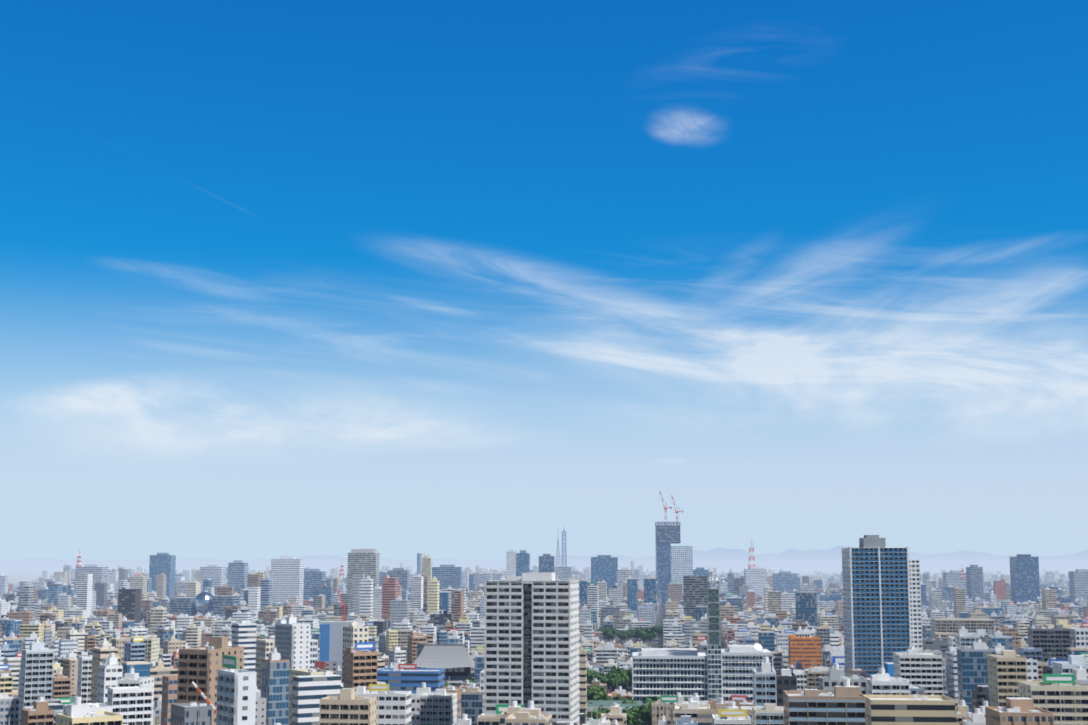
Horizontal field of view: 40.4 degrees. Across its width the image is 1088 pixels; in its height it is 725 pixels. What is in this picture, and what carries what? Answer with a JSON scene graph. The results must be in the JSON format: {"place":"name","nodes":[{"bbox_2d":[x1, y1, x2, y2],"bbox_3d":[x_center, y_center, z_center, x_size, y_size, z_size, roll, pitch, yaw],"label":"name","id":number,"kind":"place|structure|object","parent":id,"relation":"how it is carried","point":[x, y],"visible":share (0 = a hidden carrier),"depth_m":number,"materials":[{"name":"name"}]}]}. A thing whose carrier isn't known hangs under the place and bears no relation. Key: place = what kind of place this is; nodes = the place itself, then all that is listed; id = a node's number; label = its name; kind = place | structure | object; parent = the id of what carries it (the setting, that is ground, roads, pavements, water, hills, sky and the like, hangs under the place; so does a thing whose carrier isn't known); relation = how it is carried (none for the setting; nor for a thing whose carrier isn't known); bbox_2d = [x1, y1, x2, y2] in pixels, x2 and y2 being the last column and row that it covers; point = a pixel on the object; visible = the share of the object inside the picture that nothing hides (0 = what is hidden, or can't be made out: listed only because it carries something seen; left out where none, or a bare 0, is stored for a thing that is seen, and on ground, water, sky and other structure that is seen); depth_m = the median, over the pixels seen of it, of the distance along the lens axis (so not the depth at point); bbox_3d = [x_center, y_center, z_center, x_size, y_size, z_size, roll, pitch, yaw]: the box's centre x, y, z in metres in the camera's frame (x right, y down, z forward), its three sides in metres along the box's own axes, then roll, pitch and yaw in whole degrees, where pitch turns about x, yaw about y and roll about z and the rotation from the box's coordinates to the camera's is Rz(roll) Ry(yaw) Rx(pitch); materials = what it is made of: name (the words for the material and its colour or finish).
{"place":"outdoors","nodes":[
{"label":"outdoors","id":0,"kind":"place"},
{"bbox_2d":[484,571,579,724],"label":"beige apartment tower","id":1,"kind":"structure","parent":0,"point":[531,637],"depth_m":667.38,"materials":[{"name":"paint"}]},
{"bbox_2d":[0,546,1087,567],"bbox_3d":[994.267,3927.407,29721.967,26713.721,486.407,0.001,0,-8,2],"label":"mountains","id":2,"kind":"structure","parent":0,"point":[739,558],"depth_m":29644.23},
{"bbox_2d":[0,568,1087,724],"bbox_3d":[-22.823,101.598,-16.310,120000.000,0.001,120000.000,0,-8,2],"label":"ground","id":3,"kind":"structure","parent":0,"point":[18,575],"depth_m":17036.66,"materials":[{"name":"grey"}]},
{"bbox_2d":[169,592,239,616],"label":"domed building","id":4,"kind":"structure","parent":3,"relation":"on","point":[203,603],"depth_m":2353.33,"materials":[{"name":"glass"}]},
{"bbox_2d":[70,696,672,724],"bbox_3d":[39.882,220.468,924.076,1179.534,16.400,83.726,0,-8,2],"label":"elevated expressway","id":5,"kind":"structure","parent":3,"relation":"on","point":[594,704],"depth_m":915.29,"materials":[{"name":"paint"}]},
{"bbox_2d":[412,643,474,685],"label":"temple","id":6,"kind":"structure","parent":3,"relation":"on","point":[456,662],"depth_m":1142.54,"materials":[{"name":"paint"}]},
{"bbox_2d":[8,561,1069,596],"bbox_3d":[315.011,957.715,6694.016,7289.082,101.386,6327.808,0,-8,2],"label":"buildings","id":7,"kind":"structure","parent":3,"relation":"on","point":[826,584],"depth_m":5205.07,"materials":[{"name":"paint"}]},
{"bbox_2d":[0,609,1087,724],"bbox_3d":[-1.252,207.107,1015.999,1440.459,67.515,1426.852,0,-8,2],"label":"city","id":8,"kind":"object","parent":3,"relation":"on","point":[45,674],"visible":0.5,"depth_m":806.04,"materials":[{"name":"paint"}]},
{"bbox_2d":[0,555,1087,648],"bbox_3d":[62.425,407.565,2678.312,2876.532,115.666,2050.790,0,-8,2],"label":"city","id":9,"kind":"object","parent":3,"relation":"on","point":[425,604],"visible":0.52,"depth_m":2149.19,"materials":[{"name":"paint"}]},
{"bbox_2d":[445,625,687,724],"bbox_3d":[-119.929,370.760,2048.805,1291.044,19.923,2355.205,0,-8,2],"label":"trees","id":10,"kind":"object","parent":3,"relation":"on","point":[618,677],"visible":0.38,"depth_m":1167.62,"materials":[{"name":"plant"}]},
{"bbox_2d":[74,530,1087,608],"bbox_3d":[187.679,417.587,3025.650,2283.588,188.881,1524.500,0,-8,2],"label":"distant buildings","id":11,"kind":"structure","parent":3,"relation":"on","point":[290,577],"depth_m":3196.09,"materials":[{"name":"paint"}]},
{"bbox_2d":[109,589,1087,724],"bbox_3d":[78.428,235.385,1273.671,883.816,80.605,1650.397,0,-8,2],"label":"city buildings","id":12,"kind":"structure","parent":3,"relation":"on","point":[217,677],"depth_m":571.59,"materials":[{"name":"paint"}]},
{"bbox_2d":[655,488,692,606],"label":"tower under construction with cranes","id":13,"kind":"structure","parent":3,"relation":"on","point":[674,563],"depth_m":3460.10,"materials":[{"name":"paint"}]},
{"bbox_2d":[632,577,773,722],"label":"broadcast centre with mast","id":14,"kind":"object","parent":3,"relation":"on","point":[690,672],"visible":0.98,"depth_m":958.60,"materials":[{"name":"paint"}]},
{"bbox_2d":[0,0,1087,559],"label":"sky","id":15,"kind":"structure","parent":0,"point":[400,279],"materials":[{"name":"blue"}]},
{"bbox_2d":[842,535,922,677],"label":"high-rise building","id":16,"kind":"structure","parent":0,"point":[882,616],"depth_m":1028.30,"materials":[{"name":"glass"}]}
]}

